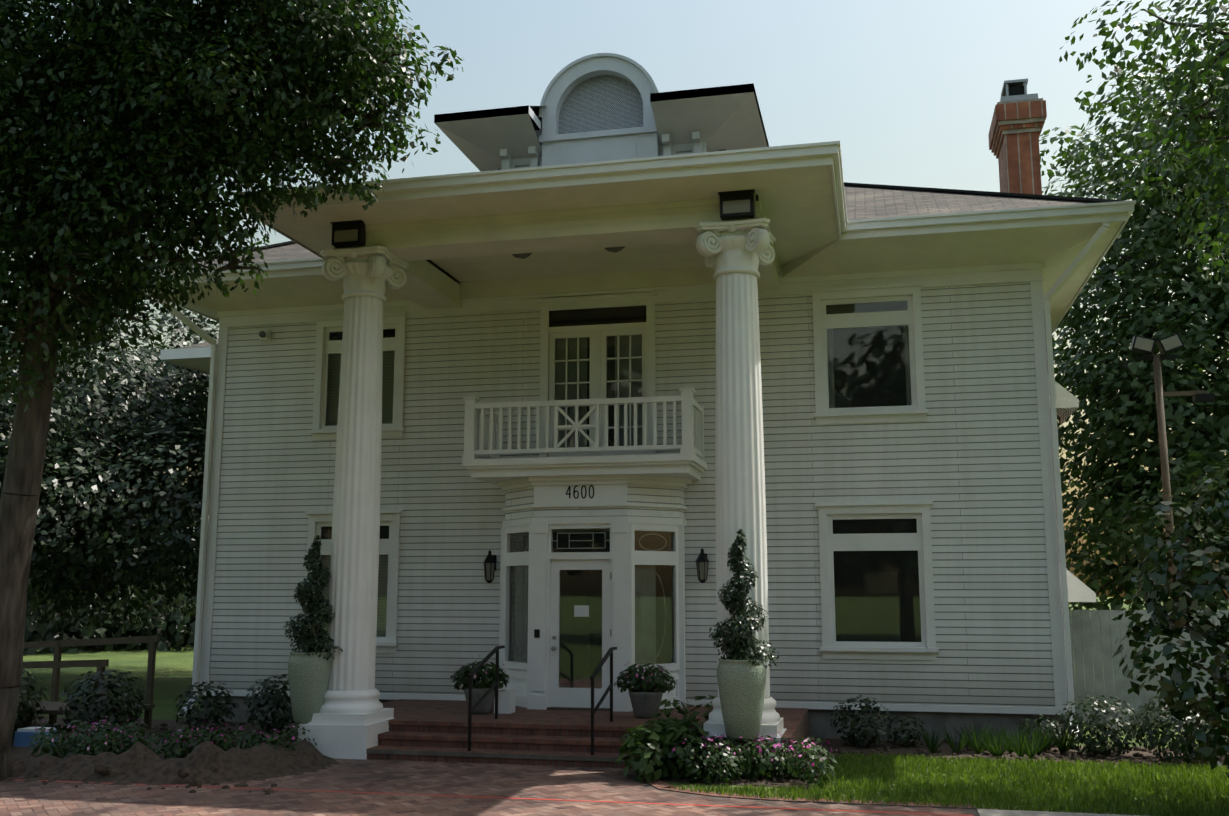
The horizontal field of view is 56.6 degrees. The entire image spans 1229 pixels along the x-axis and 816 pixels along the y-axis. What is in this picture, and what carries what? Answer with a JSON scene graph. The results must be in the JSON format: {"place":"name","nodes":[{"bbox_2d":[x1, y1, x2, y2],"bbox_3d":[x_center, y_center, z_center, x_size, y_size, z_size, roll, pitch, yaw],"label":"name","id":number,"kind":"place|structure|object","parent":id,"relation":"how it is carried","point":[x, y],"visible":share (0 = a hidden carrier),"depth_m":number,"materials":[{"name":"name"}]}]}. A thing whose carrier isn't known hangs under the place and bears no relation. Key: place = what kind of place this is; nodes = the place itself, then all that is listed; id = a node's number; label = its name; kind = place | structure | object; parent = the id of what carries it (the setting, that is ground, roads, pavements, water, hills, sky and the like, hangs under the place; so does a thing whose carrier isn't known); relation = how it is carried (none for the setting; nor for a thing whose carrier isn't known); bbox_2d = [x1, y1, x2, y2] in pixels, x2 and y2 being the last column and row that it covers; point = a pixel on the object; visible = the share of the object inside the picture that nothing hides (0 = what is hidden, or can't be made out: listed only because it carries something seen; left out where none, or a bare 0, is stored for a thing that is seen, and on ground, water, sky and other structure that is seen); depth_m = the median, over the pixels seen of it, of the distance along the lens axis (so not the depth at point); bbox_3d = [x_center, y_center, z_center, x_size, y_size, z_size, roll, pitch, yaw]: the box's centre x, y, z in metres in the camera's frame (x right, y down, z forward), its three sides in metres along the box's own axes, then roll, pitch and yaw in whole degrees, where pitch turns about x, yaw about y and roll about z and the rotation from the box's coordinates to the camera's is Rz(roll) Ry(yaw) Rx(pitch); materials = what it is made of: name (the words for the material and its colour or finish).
{"place":"outdoors","nodes":[
{"label":"outdoors","id":0,"kind":"place"},
{"bbox_2d":[0,597,1228,815],"bbox_3d":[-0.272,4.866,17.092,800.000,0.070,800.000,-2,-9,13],"label":"ground","id":1,"kind":"structure","parent":0,"point":[174,673],"depth_m":14.99,"materials":[{"name":"green plant"}]},
{"bbox_2d":[0,302,218,629],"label":"tree","id":2,"kind":"object","parent":1,"relation":"on","point":[136,550],"depth_m":25.09,"materials":[{"name":"green plant"}]},
{"bbox_2d":[23,480,209,653],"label":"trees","id":3,"kind":"object","parent":1,"relation":"on","point":[38,630],"depth_m":40.39,"materials":[{"name":"green plant"}]},
{"bbox_2d":[0,0,463,780],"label":"tree","id":4,"kind":"object","parent":1,"relation":"on","point":[154,54],"depth_m":12.80,"materials":[{"name":"green plant"}]},
{"bbox_2d":[26,720,836,786],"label":"bed plants","id":5,"kind":"object","parent":1,"relation":"on","point":[726,762],"visible":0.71,"depth_m":13.44,"materials":[{"name":"green plant"}]},
{"bbox_2d":[35,716,831,766],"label":"bed flowers","id":6,"kind":"object","parent":1,"relation":"on","point":[703,736],"visible":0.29,"depth_m":13.27,"materials":[{"name":"plant"}]},
{"bbox_2d":[0,758,966,815],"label":"pavers","id":7,"kind":"object","parent":1,"relation":"on","point":[110,804],"visible":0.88,"depth_m":11.61,"materials":[{"name":"red brick"}]},
{"bbox_2d":[290,645,808,774],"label":"porch steps","id":8,"kind":"structure","parent":1,"relation":"on","point":[445,731],"depth_m":14.38,"materials":[{"name":"brick"}]},
{"bbox_2d":[288,626,765,739],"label":"planters","id":9,"kind":"object","parent":8,"relation":"on","point":[741,685],"visible":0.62,"depth_m":14.49,"materials":[{"name":"green ceramic"}]},
{"bbox_2d":[283,529,779,667],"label":"topiary leaves","id":10,"kind":"object","parent":9,"relation":"in","point":[746,619],"visible":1,"depth_m":13.42,"materials":[{"name":"green plant"}]},
{"bbox_2d":[450,661,676,693],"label":"potted plants","id":11,"kind":"object","parent":9,"relation":"in","point":[487,680],"visible":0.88,"depth_m":15.31,"materials":[{"name":"green plant"}]},
{"bbox_2d":[455,655,671,684],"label":"pot flowers","id":12,"kind":"object","parent":11,"relation":"on","point":[642,677],"visible":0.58,"depth_m":15.35,"materials":[{"name":"plant"}]},
{"bbox_2d":[462,387,706,711],"bbox_3d":[-0.421,2.102,16.878,3.460,4.520,1.330,-2,-9,13],"label":"entrance bay","id":13,"kind":"object","parent":8,"relation":"on","point":[623,498],"visible":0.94,"depth_m":16.57,"materials":[{"name":"white paint"}]},
{"bbox_2d":[3,635,1222,794],"bbox_3d":[-3.383,3.765,14.795,23.042,1.511,6.023,-2,-9,13],"label":"garden bed","id":14,"kind":"object","parent":1,"relation":"on","point":[204,762],"visible":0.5,"depth_m":13.04,"materials":[{"name":"brown soil"}]},
{"bbox_2d":[12,666,1228,763],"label":"bed shrubs","id":15,"kind":"object","parent":1,"relation":"on","point":[1092,745],"visible":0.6,"depth_m":15.67,"materials":[{"name":"green plant"}]},
{"bbox_2d":[198,262,1067,744],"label":"house","id":16,"kind":"structure","parent":1,"relation":"on","point":[912,526],"depth_m":17.70,"materials":[{"name":"white wood"}]},
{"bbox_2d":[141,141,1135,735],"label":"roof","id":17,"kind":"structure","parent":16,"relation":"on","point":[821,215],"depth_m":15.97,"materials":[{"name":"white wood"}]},
{"bbox_2d":[259,189,782,736],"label":"portico","id":18,"kind":"structure","parent":17,"relation":"attached to","point":[725,241],"depth_m":15.00,"materials":[{"name":"white paint"}]},
{"bbox_2d":[434,53,768,170],"bbox_3d":[0.132,-3.931,20.277,5.200,3.350,4.800,-2,-9,13],"label":"dormer","id":19,"kind":"object","parent":17,"relation":"attached to","point":[596,107],"visible":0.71,"depth_m":18.70,"materials":[{"name":"white paint"}]},
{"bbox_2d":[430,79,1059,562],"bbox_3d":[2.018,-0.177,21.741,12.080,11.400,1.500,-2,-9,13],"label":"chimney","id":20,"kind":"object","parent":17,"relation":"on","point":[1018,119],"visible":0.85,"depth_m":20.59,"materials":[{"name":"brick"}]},
{"bbox_2d":[76,332,1228,722],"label":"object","id":21,"kind":"object","parent":1,"relation":"on","point":[1104,672],"visible":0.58,"depth_m":18.45,"materials":[{"name":"white wood"}]},
{"bbox_2d":[614,695,715,782],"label":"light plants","id":22,"kind":"object","parent":1,"relation":"on","point":[652,745],"visible":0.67,"depth_m":12.82,"materials":[{"name":"green plant"}]},
{"bbox_2d":[642,774,997,809],"bbox_3d":[0.607,3.795,10.552,5.449,0.016,11.759,7,-11,-37],"label":"paver border","id":23,"kind":"object","parent":1,"relation":"on","point":[659,784],"visible":0.4,"depth_m":11.49,"materials":[{"name":"brick"}]},
{"bbox_2d":[914,720,1077,757],"bbox_3d":[5.015,4.273,14.809,2.215,0.419,1.211,-2,-9,13],"label":"liriope","id":24,"kind":"object","parent":1,"relation":"on","point":[990,744],"visible":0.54,"depth_m":14.73,"materials":[{"name":"green plant"}]},
{"bbox_2d":[1039,50,1228,660],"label":"tree","id":25,"kind":"object","parent":1,"relation":"on","point":[1116,441],"depth_m":24.54,"materials":[{"name":"green plant"}]},
{"bbox_2d":[1112,458,1228,777],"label":"magnolia","id":26,"kind":"object","parent":1,"relation":"on","point":[1179,603],"depth_m":11.19,"materials":[{"name":"green plant"}]},
{"bbox_2d":[0,0,1228,596],"label":"sky","id":27,"kind":"structure","parent":0,"point":[909,91],"materials":[{"name":"blue"}]},
{"bbox_2d":[670,751,1228,815],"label":"grass","id":28,"kind":"structure","parent":0,"point":[1033,787],"depth_m":12.17,"materials":[{"name":"green plant"}]},
{"bbox_2d":[1059,0,1228,290],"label":"tree","id":29,"kind":"object","parent":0,"point":[1203,129],"depth_m":14.43,"materials":[{"name":"green plant"}]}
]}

